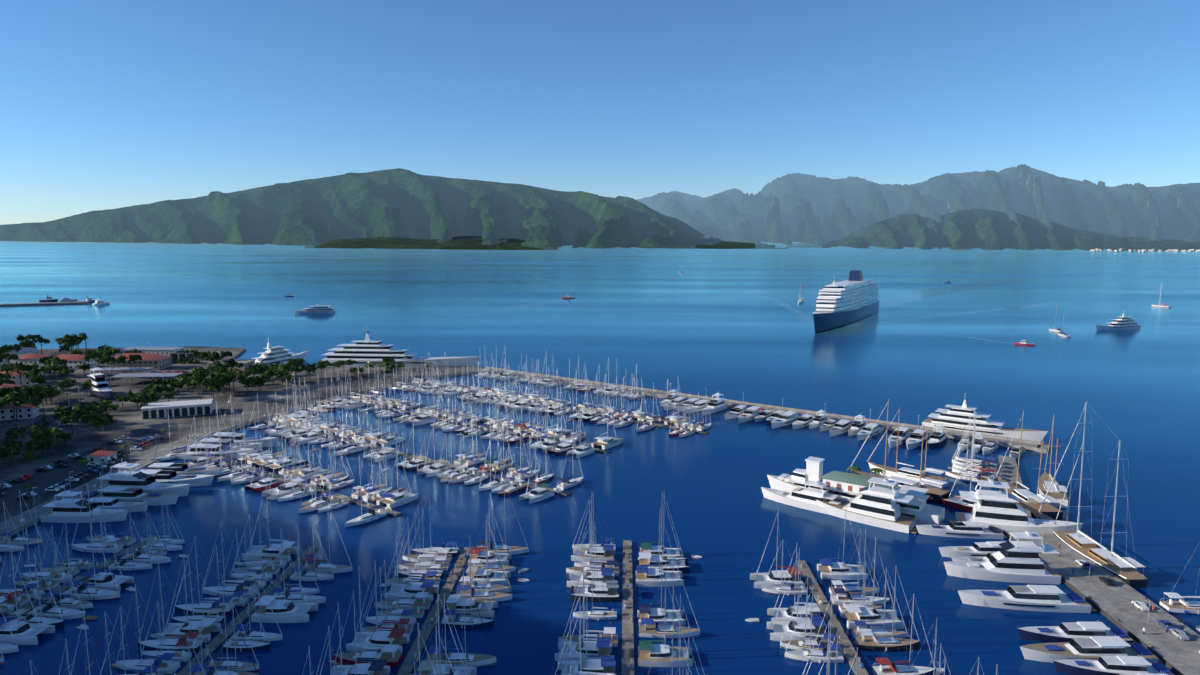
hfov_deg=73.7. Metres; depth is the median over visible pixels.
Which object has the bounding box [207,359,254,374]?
tan quay building
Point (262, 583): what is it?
sailboat
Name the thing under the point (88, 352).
broad tree
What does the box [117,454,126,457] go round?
car
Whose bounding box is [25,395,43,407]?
broad tree
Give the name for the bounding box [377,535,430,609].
sailboat
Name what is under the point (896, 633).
sailboat
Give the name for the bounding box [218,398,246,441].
sailboat
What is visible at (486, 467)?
sailboat
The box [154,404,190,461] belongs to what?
sailboat
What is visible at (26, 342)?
pine tree
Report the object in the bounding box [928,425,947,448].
motor yacht
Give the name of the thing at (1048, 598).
motor yacht
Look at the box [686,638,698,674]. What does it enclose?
sailboat
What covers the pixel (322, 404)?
sailboat
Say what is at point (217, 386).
broad tree
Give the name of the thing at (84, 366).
broad tree
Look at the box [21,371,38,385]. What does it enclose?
pine tree
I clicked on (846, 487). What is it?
restaurant ship
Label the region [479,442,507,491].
sailboat
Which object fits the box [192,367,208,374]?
broad tree
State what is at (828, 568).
sailboat
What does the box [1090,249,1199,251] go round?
town shore
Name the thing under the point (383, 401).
sailboat
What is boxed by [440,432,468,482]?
sailboat
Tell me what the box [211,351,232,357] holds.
pine tree
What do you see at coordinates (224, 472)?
sailboat
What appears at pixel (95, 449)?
car
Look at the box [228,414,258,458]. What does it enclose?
sailboat
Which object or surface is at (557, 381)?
sailboat
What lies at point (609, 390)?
sailboat
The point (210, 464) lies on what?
sailboat
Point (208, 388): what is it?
broad tree
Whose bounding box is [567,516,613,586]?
sailboat
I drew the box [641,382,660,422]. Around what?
sailboat
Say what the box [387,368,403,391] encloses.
sailboat
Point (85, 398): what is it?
road
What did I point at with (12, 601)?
sailboat
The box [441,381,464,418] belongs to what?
sailboat
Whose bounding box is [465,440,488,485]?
sailboat
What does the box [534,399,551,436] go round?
sailboat
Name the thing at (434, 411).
sailboat
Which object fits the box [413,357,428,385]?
sailboat
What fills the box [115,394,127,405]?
broad tree
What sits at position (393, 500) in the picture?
sailboat
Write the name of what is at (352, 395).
sailboat
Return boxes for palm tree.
[18,482,40,505]
[73,459,91,480]
[120,444,132,460]
[159,428,170,442]
[847,466,860,473]
[868,468,886,476]
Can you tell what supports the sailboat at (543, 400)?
on the sea water
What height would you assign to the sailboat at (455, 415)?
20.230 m
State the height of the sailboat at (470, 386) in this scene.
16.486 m
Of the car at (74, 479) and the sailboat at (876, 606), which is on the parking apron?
the car at (74, 479)
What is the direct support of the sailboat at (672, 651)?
on the sea water
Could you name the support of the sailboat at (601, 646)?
on the sea water
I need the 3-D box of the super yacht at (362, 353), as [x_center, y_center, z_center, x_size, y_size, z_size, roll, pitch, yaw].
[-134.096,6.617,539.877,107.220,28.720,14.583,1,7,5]
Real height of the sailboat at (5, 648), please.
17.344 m
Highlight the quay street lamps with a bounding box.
[13,347,378,522]
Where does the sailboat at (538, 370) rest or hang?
on the sea water
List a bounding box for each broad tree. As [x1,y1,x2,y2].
[0,378,13,383]
[0,444,19,465]
[18,343,37,347]
[20,437,42,452]
[20,450,37,465]
[21,441,36,452]
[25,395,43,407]
[28,375,45,385]
[29,435,55,456]
[38,384,56,404]
[41,385,59,404]
[41,433,59,454]
[46,363,65,377]
[55,378,76,395]
[56,432,71,446]
[58,345,72,353]
[58,364,69,376]
[71,349,82,354]
[77,362,90,375]
[82,379,91,394]
[84,350,96,354]
[97,346,110,353]
[99,397,111,403]
[100,414,114,430]
[106,346,119,356]
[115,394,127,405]
[128,393,146,409]
[136,390,158,397]
[142,393,156,402]
[145,382,159,390]
[151,393,160,401]
[152,377,164,384]
[153,382,165,397]
[160,390,176,401]
[163,385,174,392]
[166,377,175,386]
[170,380,184,393]
[177,376,198,390]
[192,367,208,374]
[202,384,216,395]
[206,366,221,372]
[210,379,226,395]
[213,375,235,394]
[237,371,249,384]
[239,376,255,393]
[241,368,255,376]
[249,374,270,390]
[254,375,267,391]
[266,366,276,382]
[269,362,281,368]
[275,369,288,383]
[283,373,294,384]
[302,362,316,378]
[364,361,375,371]
[381,360,400,370]
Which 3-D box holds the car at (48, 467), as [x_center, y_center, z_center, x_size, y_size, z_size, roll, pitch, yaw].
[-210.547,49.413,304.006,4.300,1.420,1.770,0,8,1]
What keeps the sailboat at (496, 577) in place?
on the sea water
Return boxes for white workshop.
[141,399,212,418]
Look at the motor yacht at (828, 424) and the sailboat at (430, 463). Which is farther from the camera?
the motor yacht at (828, 424)
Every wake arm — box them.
[758,292,811,321]
[840,303,1058,326]
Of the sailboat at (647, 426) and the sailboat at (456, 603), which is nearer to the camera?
the sailboat at (456, 603)
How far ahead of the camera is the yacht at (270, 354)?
545.04 m
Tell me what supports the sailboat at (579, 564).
on the sea water
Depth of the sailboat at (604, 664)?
164.89 m
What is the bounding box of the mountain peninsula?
[307,236,556,249]
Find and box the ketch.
[1039,402,1147,587]
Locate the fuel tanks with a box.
[169,353,193,363]
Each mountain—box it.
[636,164,1199,244]
[786,208,1199,250]
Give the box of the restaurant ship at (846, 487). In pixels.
[767,456,944,524]
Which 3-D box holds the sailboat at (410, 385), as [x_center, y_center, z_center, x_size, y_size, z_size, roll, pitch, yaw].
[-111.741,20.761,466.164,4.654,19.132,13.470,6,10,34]
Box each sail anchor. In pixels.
[1049,305,1063,332]
[1058,315,1070,337]
[1152,283,1170,307]
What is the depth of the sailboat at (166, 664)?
167.22 m
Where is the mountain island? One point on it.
(400, 202)
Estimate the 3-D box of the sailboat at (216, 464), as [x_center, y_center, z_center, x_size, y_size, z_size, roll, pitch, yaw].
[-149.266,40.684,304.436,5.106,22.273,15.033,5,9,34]
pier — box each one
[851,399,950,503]
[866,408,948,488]
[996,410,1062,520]
[998,455,1199,674]
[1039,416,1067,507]
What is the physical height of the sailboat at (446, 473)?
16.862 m
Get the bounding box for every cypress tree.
[41,405,49,428]
[139,388,148,412]
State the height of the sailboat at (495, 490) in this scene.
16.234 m
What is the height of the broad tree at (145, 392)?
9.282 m
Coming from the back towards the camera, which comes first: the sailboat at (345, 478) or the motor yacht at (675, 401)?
the motor yacht at (675, 401)
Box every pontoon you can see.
[5,535,158,622]
[174,546,317,674]
[214,456,401,516]
[264,420,570,495]
[352,400,610,453]
[397,547,472,674]
[423,385,708,433]
[621,540,633,674]
[795,560,868,674]
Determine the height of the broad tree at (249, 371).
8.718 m
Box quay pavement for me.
[0,433,208,533]
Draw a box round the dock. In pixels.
[0,301,89,305]
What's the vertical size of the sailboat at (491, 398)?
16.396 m
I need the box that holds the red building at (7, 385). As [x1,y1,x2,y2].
[0,383,18,393]
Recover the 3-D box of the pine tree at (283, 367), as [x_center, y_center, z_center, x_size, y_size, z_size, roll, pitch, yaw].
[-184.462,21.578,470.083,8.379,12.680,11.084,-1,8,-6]
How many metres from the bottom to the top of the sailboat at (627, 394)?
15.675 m
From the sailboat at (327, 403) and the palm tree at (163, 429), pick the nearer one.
the palm tree at (163, 429)
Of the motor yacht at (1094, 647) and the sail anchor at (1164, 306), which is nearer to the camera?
the motor yacht at (1094, 647)
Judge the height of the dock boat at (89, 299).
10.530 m
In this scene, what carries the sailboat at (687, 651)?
on the sea water
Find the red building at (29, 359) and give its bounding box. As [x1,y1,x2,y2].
[14,353,48,366]
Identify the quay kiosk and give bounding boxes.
[86,451,116,463]
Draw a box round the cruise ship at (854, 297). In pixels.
[812,270,878,331]
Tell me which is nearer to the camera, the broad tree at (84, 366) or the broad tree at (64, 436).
the broad tree at (64, 436)
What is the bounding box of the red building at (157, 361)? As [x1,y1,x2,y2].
[106,353,171,369]
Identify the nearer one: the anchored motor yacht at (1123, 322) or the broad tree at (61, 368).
the broad tree at (61, 368)
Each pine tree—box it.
[0,344,20,365]
[0,354,18,362]
[0,363,23,373]
[0,373,11,377]
[0,386,35,426]
[0,392,30,428]
[0,440,23,462]
[5,364,31,385]
[5,424,42,460]
[16,334,42,341]
[19,339,34,346]
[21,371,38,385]
[31,365,49,384]
[33,386,43,399]
[34,338,50,353]
[38,356,59,374]
[41,427,62,453]
[44,358,66,379]
[54,403,85,434]
[55,337,64,353]
[58,368,74,377]
[60,336,81,343]
[60,411,91,441]
[63,340,79,347]
[64,333,87,349]
[83,401,109,429]
[84,353,110,372]
[87,417,108,441]
[88,411,102,434]
[93,411,108,431]
[99,357,123,378]
[101,403,118,424]
[118,354,142,372]
[176,357,192,369]
[188,373,205,398]
[189,360,200,367]
[191,379,208,398]
[195,354,207,359]
[203,377,225,401]
[204,355,222,361]
[209,368,228,393]
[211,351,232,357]
[212,359,243,390]
[221,371,242,394]
[248,365,268,386]
[279,363,292,384]
[285,367,297,384]
[286,363,300,378]
[287,358,303,374]
[298,365,314,378]
[313,360,329,367]
[336,360,350,377]
[382,358,394,362]
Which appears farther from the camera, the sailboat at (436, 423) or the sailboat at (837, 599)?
the sailboat at (436, 423)
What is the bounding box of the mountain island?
[0,168,767,248]
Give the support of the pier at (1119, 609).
on the sea water
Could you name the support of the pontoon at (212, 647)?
on the sea water
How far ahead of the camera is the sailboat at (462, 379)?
467.89 m
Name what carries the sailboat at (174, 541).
on the sea water
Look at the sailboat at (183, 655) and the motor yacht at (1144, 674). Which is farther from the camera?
the sailboat at (183, 655)
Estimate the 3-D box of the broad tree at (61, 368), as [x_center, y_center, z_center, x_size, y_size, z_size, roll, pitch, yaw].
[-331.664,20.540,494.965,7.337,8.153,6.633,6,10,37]
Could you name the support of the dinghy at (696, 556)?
on the sea water
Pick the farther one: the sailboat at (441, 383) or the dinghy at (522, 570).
the sailboat at (441, 383)
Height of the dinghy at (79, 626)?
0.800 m
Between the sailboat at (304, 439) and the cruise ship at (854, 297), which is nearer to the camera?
the sailboat at (304, 439)
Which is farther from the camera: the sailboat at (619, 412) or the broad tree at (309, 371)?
the broad tree at (309, 371)
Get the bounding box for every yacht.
[39,487,127,522]
[79,483,178,505]
[87,498,148,511]
[94,458,189,495]
[135,460,222,474]
[137,469,214,486]
[172,442,253,458]
[186,436,262,450]
[195,429,277,446]
[251,339,306,365]
[321,331,479,366]
[660,390,680,406]
[663,395,687,410]
[676,398,699,411]
[684,400,709,413]
[702,391,727,414]
[725,404,748,419]
[738,406,764,423]
[754,410,774,422]
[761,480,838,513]
[766,410,784,424]
[771,411,801,428]
[792,414,814,429]
[809,410,828,428]
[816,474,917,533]
[820,419,839,431]
[829,419,852,436]
[848,415,867,435]
[857,421,883,439]
[888,426,913,447]
[906,428,931,449]
[916,520,1006,538]
[922,398,1047,441]
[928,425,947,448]
[938,540,1005,557]
[944,530,1064,583]
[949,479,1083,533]
[952,553,1044,564]
[958,439,971,451]
[958,583,1096,612]
[973,433,985,452]
[982,442,998,454]
[1009,446,1025,457]
[1017,621,1136,642]
[1020,634,1163,663]
[1053,655,1173,674]
[1096,312,1140,329]
[1120,672,1166,674]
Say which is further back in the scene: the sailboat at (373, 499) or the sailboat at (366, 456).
the sailboat at (366, 456)
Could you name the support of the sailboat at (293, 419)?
on the sea water
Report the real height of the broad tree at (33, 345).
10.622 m
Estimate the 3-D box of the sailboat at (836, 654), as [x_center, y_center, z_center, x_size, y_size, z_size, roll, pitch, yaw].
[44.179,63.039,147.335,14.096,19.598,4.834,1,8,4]
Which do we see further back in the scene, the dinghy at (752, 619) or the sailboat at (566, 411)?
the sailboat at (566, 411)
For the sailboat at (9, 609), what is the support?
on the sea water
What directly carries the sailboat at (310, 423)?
on the sea water
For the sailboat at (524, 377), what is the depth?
490.24 m
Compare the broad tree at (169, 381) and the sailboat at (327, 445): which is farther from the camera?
the broad tree at (169, 381)
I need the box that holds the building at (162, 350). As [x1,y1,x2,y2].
[119,347,184,355]
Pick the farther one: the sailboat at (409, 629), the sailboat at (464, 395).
the sailboat at (464, 395)
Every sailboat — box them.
[0,490,42,545]
[0,501,24,552]
[0,536,43,598]
[0,549,54,644]
[0,581,28,608]
[0,598,13,613]
[0,608,18,654]
[0,650,4,663]
[9,553,63,627]
[13,528,58,590]
[21,508,72,583]
[27,542,85,619]
[40,525,79,575]
[41,534,92,609]
[53,520,93,569]
[59,638,75,674]
[61,522,119,600]
[70,612,100,674]
[71,484,123,553]
[76,517,133,591]
[86,474,135,545]
[90,611,138,674]
[100,606,163,674]
[108,513,151,570]
[116,584,179,674]
[119,492,170,564]
[130,513,166,555]
[138,561,204,652]
[141,498,181,551]
[142,601,191,661]
[149,506,184,544]
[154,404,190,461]
[156,554,220,641]
[171,554,225,623]
[173,636,204,674]
[174,535,235,615]
[184,418,216,466]
[185,630,218,674]
[188,587,258,674]
[191,416,230,468]
[196,432,223,466]
[200,545,247,606]
[202,522,257,598]
[204,601,258,671]
[205,420,244,478]
[211,441,237,469]
[214,402,227,437]
[217,428,253,481]
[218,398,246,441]
[221,529,265,589]
[223,406,245,448]
[223,598,270,651]
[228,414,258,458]
[230,444,259,482]
[230,528,272,581]
[230,573,282,642]
[231,432,266,485]
[233,514,279,574]
[237,412,270,462]
[241,482,298,561]
[243,518,286,567]
[245,435,283,492]
[247,403,284,464]
[248,394,274,430]
[251,414,291,468]
[251,533,317,622]
[262,436,308,500]
[263,392,292,435]
[264,410,307,472]
[269,524,325,604]
[272,380,297,420]
[273,544,319,594]
[274,405,295,435]
[277,442,316,502]
[278,376,309,421]
[278,437,305,474]
[279,395,311,441]
[283,433,311,477]
[284,379,316,424]
[285,388,299,414]
[289,391,325,444]
[289,522,333,581]
[290,424,327,479]
[292,378,314,415]
[295,385,321,426]
[299,445,339,513]
[299,499,352,573]
[300,466,329,506]
[301,396,324,426]
[302,645,313,674]
[307,377,327,411]
[308,401,325,429]
[308,408,333,444]
[310,427,344,485]
[314,401,334,428]
[316,625,336,674]
[317,371,334,409]
[317,391,346,432]
[318,442,348,487]
[318,464,348,512]
[320,603,350,674]
[321,413,346,447]
[323,377,338,407]
[326,445,354,490]
[328,369,346,404]
[328,418,351,449]
[329,390,356,434]
[332,567,402,666]
[332,590,389,674]
[334,399,367,456]
[338,376,364,409]
[339,373,352,401]
[339,399,361,436]
[344,397,368,438]
[345,456,386,527]
[346,565,409,652]
[348,368,366,399]
[351,441,385,498]
[352,414,371,439]
[355,361,377,401]
[356,412,373,440]
[360,382,379,412]
[360,574,412,634]
[362,369,383,402]
[362,396,394,443]
[362,452,391,499]
[363,424,381,458]
[366,560,415,625]
[367,451,399,503]
[368,375,385,403]
[368,417,397,461]
[370,368,383,395]
[373,374,396,404]
[374,391,390,414]
[374,404,404,446]
[375,378,398,417]
[376,441,417,508]
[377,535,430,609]
[377,560,423,618]
[380,384,403,418]
[382,369,406,406]
[384,524,438,601]
[386,515,439,585]
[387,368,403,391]
[390,370,415,407]
[393,379,414,421]
[394,432,417,467]
[395,357,412,388]
[398,425,428,471]
[398,507,448,571]
[398,519,442,578]
[400,358,416,387]
[400,373,421,409]
[402,387,423,422]
[403,501,451,563]
[404,361,420,391]
[405,381,435,425]
[410,492,458,556]
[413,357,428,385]
[415,364,435,392]
[415,372,436,412]
[416,623,435,674]
[416,626,454,674]
[417,420,450,477]
[417,436,435,470]
[418,593,476,674]
[419,357,436,382]
[423,381,441,414]
[425,363,443,394]
[425,568,495,667]
[428,387,444,415]
[430,404,445,426]
[432,372,446,394]
[433,372,457,416]
[433,588,466,674]
[434,357,452,386]
[434,391,454,428]
[437,438,461,478]
[439,369,459,395]
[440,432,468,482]
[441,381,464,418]
[441,398,458,429]
[441,559,493,628]
[442,392,466,432]
[444,360,461,388]
[445,535,497,617]
[448,377,470,419]
[448,432,478,484]
[454,357,468,389]
[454,410,484,464]
[455,396,474,433]
[457,366,472,399]
[457,388,475,420]
[457,521,511,602]
[458,358,474,390]
[458,518,510,592]
[460,361,477,401]
[463,363,479,391]
[463,404,483,434]
[463,427,486,466]
[464,514,510,584]
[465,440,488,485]
[466,364,491,403]
[467,498,511,565]
[468,401,488,436]
[469,361,485,392]
[470,389,489,423]
[471,510,515,572]
[475,352,488,376]
[477,365,493,393]
[477,480,528,554]
[479,346,494,377]
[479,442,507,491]
[480,413,509,471]
[481,396,501,439]
[482,367,501,395]
[482,375,497,403]
[484,382,505,426]
[487,354,498,377]
[488,424,512,473]
[489,349,503,378]
[490,375,504,403]
[491,403,511,440]
[491,448,516,493]
[492,364,516,397]
[492,387,514,427]
[495,352,517,380]
[495,378,508,405]
[496,367,520,408]
[498,445,525,497]
[500,396,518,429]
[500,408,516,441]
[503,372,517,398]
[504,396,528,445]
[506,374,532,410]
[506,431,528,477]
[508,391,530,430]
[513,366,530,400]
[514,382,538,432]
[515,434,539,479]
[517,356,528,381]
[519,442,554,503]
[521,355,534,382]
[522,378,543,411]
[523,363,549,402]
[524,392,548,435]
[528,359,539,383]
[529,403,548,448]
[533,358,545,383]
[533,406,559,452]
[533,449,553,483]
[534,380,551,412]
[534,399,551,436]
[536,350,554,386]
[538,371,555,404]
[541,379,564,414]
[542,387,571,437]
[546,372,566,405]
[546,402,577,455]
[547,363,562,387]
[550,614,594,674]
[554,384,570,415]
[555,570,611,661]
[555,600,613,674]
[556,383,570,406]
[556,435,583,489]
[558,566,617,647]
[558,591,615,674]
[559,390,581,440]
[563,358,577,389]
[566,500,618,576]
[567,408,594,457]
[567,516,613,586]
[569,358,587,390]
[569,384,585,419]
[569,409,584,442]
[569,636,582,674]
[570,529,618,601]
[571,499,614,561]
[572,492,615,551]
[573,381,597,410]
[573,565,616,620]
[574,520,613,566]
[576,380,597,421]
[579,373,594,391]
[586,376,603,411]
[590,383,606,422]
[590,396,622,449]
[593,367,606,393]
[594,378,615,412]
[597,387,614,424]
[598,358,618,395]
[605,376,622,415]
[608,389,623,426]
[610,360,626,397]
[614,377,629,416]
[614,384,633,428]
[622,370,632,396]
[622,377,640,417]
[629,380,651,420]
[630,366,646,399]
[636,393,655,432]
[636,512,683,586]
[637,550,685,625]
[638,491,688,573]
[638,575,692,666]
[639,556,699,638]
[640,501,682,557]
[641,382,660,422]
[650,624,691,674]
[655,379,674,423]
[664,380,690,426]
[667,625,704,674]
[669,404,684,436]
[676,593,700,674]
[679,401,694,437]
[680,396,694,427]
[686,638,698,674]
[688,393,703,428]
[696,395,710,430]
[750,508,803,588]
[762,544,806,595]
[766,548,827,640]
[767,546,820,620]
[780,577,837,650]
[785,589,843,663]
[803,595,834,674]
[806,621,846,674]
[817,511,867,579]
[819,630,853,674]
[829,529,879,595]
[831,532,885,605]
[839,561,881,610]
[841,537,903,628]
[848,647,857,674]
[851,567,907,638]
[855,568,919,650]
[872,593,935,674]
[911,620,954,674]
[924,646,947,673]
[942,435,977,511]
[945,415,994,483]
[951,447,985,495]
[952,410,998,471]
[952,422,997,480]
[953,417,997,475]
[955,417,997,464]
[969,657,983,674]
[1159,542,1199,614]
[1195,626,1199,634]
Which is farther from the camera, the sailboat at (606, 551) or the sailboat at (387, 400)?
the sailboat at (387, 400)
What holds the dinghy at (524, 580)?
on the sea water
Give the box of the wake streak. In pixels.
[431,297,582,321]
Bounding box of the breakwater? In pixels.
[481,366,1049,452]
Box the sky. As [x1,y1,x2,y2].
[0,0,1199,224]
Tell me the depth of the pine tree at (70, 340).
567.30 m
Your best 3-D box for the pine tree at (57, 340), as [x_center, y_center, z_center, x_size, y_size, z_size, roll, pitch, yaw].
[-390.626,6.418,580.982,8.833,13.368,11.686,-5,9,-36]
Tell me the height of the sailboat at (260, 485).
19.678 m
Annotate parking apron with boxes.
[0,427,161,504]
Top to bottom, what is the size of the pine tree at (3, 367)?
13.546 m
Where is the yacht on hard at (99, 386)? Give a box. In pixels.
[87,364,111,398]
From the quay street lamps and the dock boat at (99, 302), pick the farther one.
the dock boat at (99, 302)
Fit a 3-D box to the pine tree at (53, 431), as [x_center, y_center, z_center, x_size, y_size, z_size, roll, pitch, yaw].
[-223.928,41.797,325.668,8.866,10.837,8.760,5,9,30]
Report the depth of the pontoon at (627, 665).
191.44 m
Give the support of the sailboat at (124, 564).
on the sea water
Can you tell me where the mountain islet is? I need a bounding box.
[667,241,784,248]
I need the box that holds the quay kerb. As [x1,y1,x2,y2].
[0,433,209,535]
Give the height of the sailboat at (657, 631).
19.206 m
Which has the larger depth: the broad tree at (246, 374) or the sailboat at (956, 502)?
the broad tree at (246, 374)
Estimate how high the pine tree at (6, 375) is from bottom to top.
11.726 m
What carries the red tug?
on the sea water
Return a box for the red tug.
[1014,338,1034,345]
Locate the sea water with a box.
[0,240,1199,674]
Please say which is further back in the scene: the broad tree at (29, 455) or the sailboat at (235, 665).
the broad tree at (29, 455)
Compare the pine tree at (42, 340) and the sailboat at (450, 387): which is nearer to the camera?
the sailboat at (450, 387)
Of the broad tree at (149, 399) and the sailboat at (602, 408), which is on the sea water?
the sailboat at (602, 408)
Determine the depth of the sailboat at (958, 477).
274.00 m
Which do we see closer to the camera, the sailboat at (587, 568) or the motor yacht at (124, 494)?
the sailboat at (587, 568)
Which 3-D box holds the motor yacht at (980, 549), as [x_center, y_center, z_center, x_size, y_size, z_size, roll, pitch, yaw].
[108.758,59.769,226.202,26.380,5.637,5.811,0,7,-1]
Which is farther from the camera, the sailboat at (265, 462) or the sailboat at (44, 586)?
the sailboat at (265, 462)
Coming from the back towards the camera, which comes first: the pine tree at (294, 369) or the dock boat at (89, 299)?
the dock boat at (89, 299)
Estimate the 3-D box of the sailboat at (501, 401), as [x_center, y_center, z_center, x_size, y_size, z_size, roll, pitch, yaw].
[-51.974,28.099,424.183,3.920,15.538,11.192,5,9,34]
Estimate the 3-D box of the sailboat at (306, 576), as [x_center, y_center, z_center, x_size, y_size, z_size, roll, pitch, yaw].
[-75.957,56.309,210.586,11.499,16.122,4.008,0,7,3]
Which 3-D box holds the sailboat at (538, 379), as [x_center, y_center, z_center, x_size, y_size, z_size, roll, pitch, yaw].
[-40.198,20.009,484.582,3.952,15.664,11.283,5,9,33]
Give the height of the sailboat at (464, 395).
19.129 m
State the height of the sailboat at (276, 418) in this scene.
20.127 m
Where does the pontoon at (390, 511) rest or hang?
on the sea water
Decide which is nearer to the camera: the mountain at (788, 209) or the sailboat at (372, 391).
the sailboat at (372, 391)
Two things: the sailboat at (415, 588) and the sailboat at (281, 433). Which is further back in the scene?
the sailboat at (281, 433)
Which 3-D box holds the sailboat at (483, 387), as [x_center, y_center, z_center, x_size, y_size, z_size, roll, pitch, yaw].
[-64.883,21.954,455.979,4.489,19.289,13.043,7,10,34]
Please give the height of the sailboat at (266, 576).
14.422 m
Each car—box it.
[0,483,11,487]
[8,479,22,483]
[13,476,27,480]
[15,494,28,499]
[19,474,32,478]
[22,491,36,496]
[34,467,47,471]
[40,465,52,469]
[44,487,59,491]
[51,484,64,488]
[54,459,66,463]
[55,463,68,467]
[57,482,69,485]
[65,477,79,481]
[67,453,77,457]
[73,455,86,459]
[84,468,97,472]
[87,462,99,465]
[91,448,102,451]
[95,464,106,467]
[102,460,114,463]
[106,441,118,444]
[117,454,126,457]
[118,436,129,439]
[130,446,142,450]
[1075,560,1086,567]
[1078,562,1093,569]
[1098,577,1114,585]
[1131,601,1149,610]
[1157,620,1174,630]
[1169,628,1188,639]
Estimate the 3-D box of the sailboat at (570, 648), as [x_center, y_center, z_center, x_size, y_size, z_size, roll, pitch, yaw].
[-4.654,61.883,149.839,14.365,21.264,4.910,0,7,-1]
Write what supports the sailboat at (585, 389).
on the sea water
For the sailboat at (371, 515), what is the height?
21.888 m
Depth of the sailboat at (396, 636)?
175.83 m
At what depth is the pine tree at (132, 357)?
496.75 m
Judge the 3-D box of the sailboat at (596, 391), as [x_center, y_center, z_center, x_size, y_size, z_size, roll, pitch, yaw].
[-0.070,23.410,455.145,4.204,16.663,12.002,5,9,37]
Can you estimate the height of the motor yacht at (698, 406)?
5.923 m
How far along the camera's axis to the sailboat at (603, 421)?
382.67 m
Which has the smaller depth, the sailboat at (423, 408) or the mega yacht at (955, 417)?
the mega yacht at (955, 417)
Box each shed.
[99,367,152,374]
[110,373,182,384]
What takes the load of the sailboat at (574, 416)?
on the sea water
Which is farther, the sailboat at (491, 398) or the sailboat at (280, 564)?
the sailboat at (491, 398)
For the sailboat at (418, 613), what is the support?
on the sea water
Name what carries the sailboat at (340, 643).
on the sea water
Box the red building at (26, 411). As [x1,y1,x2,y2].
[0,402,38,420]
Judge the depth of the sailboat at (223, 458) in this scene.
304.94 m
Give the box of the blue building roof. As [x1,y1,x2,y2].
[7,347,38,360]
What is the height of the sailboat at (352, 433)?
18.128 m
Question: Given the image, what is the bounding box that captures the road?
[0,371,121,442]
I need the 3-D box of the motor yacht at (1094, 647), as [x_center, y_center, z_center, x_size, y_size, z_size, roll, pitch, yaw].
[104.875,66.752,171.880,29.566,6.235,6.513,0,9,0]
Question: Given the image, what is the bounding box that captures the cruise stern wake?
[880,280,1020,308]
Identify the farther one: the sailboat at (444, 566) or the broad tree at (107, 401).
the broad tree at (107, 401)
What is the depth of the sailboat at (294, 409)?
394.89 m
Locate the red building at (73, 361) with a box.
[44,354,96,369]
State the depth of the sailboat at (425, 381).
480.40 m
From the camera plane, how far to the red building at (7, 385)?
432.01 m
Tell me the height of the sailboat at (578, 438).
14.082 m
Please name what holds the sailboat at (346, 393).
on the sea water
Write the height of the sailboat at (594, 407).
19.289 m
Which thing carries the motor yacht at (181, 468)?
on the sea water
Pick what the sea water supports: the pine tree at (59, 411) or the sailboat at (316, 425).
the sailboat at (316, 425)
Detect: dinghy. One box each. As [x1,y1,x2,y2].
[76,623,88,629]
[83,615,97,619]
[125,586,135,591]
[177,554,187,557]
[328,660,340,664]
[517,568,528,572]
[517,577,529,581]
[691,554,702,558]
[745,618,759,621]
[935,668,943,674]
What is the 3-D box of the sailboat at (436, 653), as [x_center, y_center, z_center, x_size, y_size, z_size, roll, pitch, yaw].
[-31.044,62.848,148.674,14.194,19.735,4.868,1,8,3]
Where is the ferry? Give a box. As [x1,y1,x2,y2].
[294,304,335,312]
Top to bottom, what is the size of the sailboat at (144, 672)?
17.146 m
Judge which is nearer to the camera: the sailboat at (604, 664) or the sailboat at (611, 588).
the sailboat at (604, 664)
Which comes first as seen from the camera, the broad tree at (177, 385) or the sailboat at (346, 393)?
the sailboat at (346, 393)
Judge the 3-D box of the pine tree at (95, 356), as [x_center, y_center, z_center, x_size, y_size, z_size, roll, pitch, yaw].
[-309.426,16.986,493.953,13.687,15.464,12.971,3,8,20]
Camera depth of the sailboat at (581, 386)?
463.59 m
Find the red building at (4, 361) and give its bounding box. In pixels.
[0,353,10,365]
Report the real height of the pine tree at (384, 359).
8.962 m
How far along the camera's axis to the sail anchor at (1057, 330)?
728.98 m
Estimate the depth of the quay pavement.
284.87 m
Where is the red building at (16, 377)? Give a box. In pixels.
[0,369,42,385]
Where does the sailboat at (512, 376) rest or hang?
on the sea water
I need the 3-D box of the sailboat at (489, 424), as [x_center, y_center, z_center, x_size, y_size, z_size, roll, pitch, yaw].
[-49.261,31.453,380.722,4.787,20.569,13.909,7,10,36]
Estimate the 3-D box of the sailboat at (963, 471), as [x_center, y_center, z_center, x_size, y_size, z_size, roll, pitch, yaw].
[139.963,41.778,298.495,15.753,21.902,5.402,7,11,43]
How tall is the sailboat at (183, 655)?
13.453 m
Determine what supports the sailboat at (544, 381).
on the sea water
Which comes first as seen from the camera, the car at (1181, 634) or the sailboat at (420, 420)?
the car at (1181, 634)
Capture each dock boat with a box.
[39,294,57,301]
[60,298,77,300]
[79,296,96,301]
[92,299,109,304]
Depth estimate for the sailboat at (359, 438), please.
353.10 m
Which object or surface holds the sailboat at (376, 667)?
on the sea water
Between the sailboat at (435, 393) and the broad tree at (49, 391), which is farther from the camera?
the sailboat at (435, 393)
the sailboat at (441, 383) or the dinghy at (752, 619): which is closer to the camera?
the dinghy at (752, 619)
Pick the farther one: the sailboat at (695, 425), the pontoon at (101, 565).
the sailboat at (695, 425)

